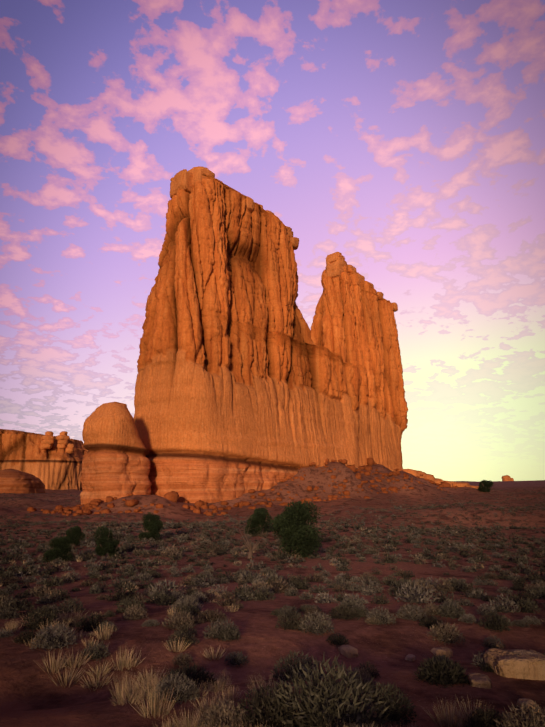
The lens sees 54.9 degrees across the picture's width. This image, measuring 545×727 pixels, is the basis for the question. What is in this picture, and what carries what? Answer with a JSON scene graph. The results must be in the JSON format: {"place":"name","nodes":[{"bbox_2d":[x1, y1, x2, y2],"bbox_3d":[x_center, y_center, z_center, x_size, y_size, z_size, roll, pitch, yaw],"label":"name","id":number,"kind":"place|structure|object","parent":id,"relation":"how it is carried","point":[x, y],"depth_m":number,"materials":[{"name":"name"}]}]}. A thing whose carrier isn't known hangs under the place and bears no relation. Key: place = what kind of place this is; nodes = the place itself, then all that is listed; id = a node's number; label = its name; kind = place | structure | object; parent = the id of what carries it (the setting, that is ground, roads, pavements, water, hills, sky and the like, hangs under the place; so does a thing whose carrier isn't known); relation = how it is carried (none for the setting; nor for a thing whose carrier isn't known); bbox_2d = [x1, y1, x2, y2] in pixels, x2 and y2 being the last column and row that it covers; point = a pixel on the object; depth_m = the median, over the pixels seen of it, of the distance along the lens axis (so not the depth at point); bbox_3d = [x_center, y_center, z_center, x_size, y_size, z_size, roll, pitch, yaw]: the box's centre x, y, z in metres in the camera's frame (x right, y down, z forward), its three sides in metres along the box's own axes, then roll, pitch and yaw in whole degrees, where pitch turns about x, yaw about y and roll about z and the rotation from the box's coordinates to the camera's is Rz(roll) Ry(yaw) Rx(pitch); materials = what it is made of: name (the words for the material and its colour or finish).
{"place":"outdoors","nodes":[
{"label":"outdoors","id":0,"kind":"place"},
{"bbox_2d":[0,429,88,490],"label":"cliff","id":1,"kind":"structure","parent":0,"point":[54,467],"depth_m":427.50,"materials":[{"name":"orange stone"}]},
{"bbox_2d":[0,462,544,726],"bbox_3d":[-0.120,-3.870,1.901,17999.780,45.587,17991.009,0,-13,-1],"label":"ground","id":2,"kind":"structure","parent":0,"point":[263,644],"depth_m":15.19,"materials":[{"name":"brown soil"}]},
{"bbox_2d":[0,469,45,493],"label":"knob","id":3,"kind":"object","parent":2,"relation":"on","point":[13,481],"depth_m":287.86,"materials":[{"name":"orange stone"}]},
{"bbox_2d":[42,536,72,561],"bbox_3d":[-13.666,11.900,33.609,1.810,1.734,1.630,0,-13,-1],"label":"juniper","id":4,"kind":"object","parent":2,"relation":"on","point":[61,546],"depth_m":33.41,"materials":[{"name":"green plant"}]},
{"bbox_2d":[65,525,85,546],"bbox_3d":[-16.686,14.688,44.468,1.709,1.860,1.556,0,-13,-1],"label":"juniper","id":5,"kind":"object","parent":2,"relation":"on","point":[76,531],"depth_m":44.28,"materials":[{"name":"green plant"}]},
{"bbox_2d":[93,525,115,558],"bbox_3d":[-10.968,11.742,34.319,1.529,2.221,1.574,0,-13,-1],"label":"juniper","id":6,"kind":"object","parent":2,"relation":"on","point":[105,543],"depth_m":34.02,"materials":[{"name":"green plant"}]},
{"bbox_2d":[108,540,119,557],"bbox_3d":[-10.476,12.228,34.471,0.808,1.320,1.004,0,-13,-1],"label":"bush","id":7,"kind":"object","parent":2,"relation":"on","point":[116,543],"depth_m":34.40,"materials":[{"name":"green plant"}]},
{"bbox_2d":[80,402,151,504],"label":"dome","id":8,"kind":"structure","parent":2,"relation":"on","point":[116,462],"depth_m":150.15,"materials":[{"name":"orange stone"}]},
{"bbox_2d":[138,512,162,540],"bbox_3d":[-11.373,15.391,49.580,2.259,2.803,2.294,0,-13,-1],"label":"juniper","id":9,"kind":"object","parent":2,"relation":"on","point":[153,525],"depth_m":49.03,"materials":[{"name":"green plant"}]},
{"bbox_2d":[0,548,483,726],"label":"dry grass","id":10,"kind":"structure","parent":2,"relation":"on","point":[128,692],"depth_m":6.97,"materials":[{"name":"beige plant"}]},
{"bbox_2d":[227,516,263,557],"bbox_3d":[-1.532,11.424,34.414,2.355,2.768,2.078,-5,-14,20],"label":"juniper wood","id":11,"kind":"object","parent":2,"relation":"on","point":[249,546],"depth_m":34.33,"materials":[{"name":"brown plant"}]},
{"bbox_2d":[27,457,465,515],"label":"talus rubble","id":12,"kind":"object","parent":2,"relation":"on","point":[87,508],"depth_m":154.93,"materials":[{"name":"orange stone"}]},
{"bbox_2d":[134,174,361,502],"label":"sandstone butte","id":13,"kind":"object","parent":2,"relation":"on","point":[244,384],"depth_m":181.88,"materials":[{"name":"orange stone"}]},
{"bbox_2d":[170,166,397,311],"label":"caprock","id":14,"kind":"structure","parent":13,"relation":"on","point":[186,180],"depth_m":206.66,"materials":[{"name":"orange stone"}]},
{"bbox_2d":[245,507,272,535],"bbox_3d":[-1.530,17.225,57.113,3.271,3.206,3.320,0,-13,-1],"label":"juniper","id":15,"kind":"object","parent":2,"relation":"on","point":[259,515],"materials":[{"name":"green plant"}]},
{"bbox_2d":[0,483,544,726],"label":"scrub bushes","id":16,"kind":"object","parent":2,"relation":"on","point":[322,704],"depth_m":16.05,"materials":[{"name":"green plant"}]},
{"bbox_2d":[269,499,323,557],"bbox_3d":[1.535,11.084,35.047,3.636,3.977,3.686,0,-13,-1],"label":"juniper","id":17,"kind":"object","parent":2,"relation":"on","point":[290,526],"depth_m":34.59,"materials":[{"name":"green plant"}]},
{"bbox_2d":[310,265,407,471],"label":"rock tower","id":18,"kind":"structure","parent":2,"relation":"on","point":[354,322],"depth_m":250.20,"materials":[{"name":"orange stone"}]},
{"bbox_2d":[217,642,520,723],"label":"foreground stones","id":19,"kind":"object","parent":2,"relation":"on","point":[500,661],"depth_m":7.82,"materials":[{"name":"stone"}]},
{"bbox_2d":[478,480,493,491],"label":"juniper","id":20,"kind":"object","parent":2,"relation":"on","point":[486,484],"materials":[{"name":"green plant"}]},
{"bbox_2d":[0,0,544,481],"label":"sky","id":21,"kind":"structure","parent":0,"point":[392,137],"materials":[{"name":"purple"}]},
{"bbox_2d":[40,431,513,488],"bbox_3d":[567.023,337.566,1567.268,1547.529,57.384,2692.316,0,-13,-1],"label":"rock formations","id":22,"kind":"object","parent":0,"point":[48,439],"depth_m":425.83,"materials":[{"name":"orange stone"}]}
]}

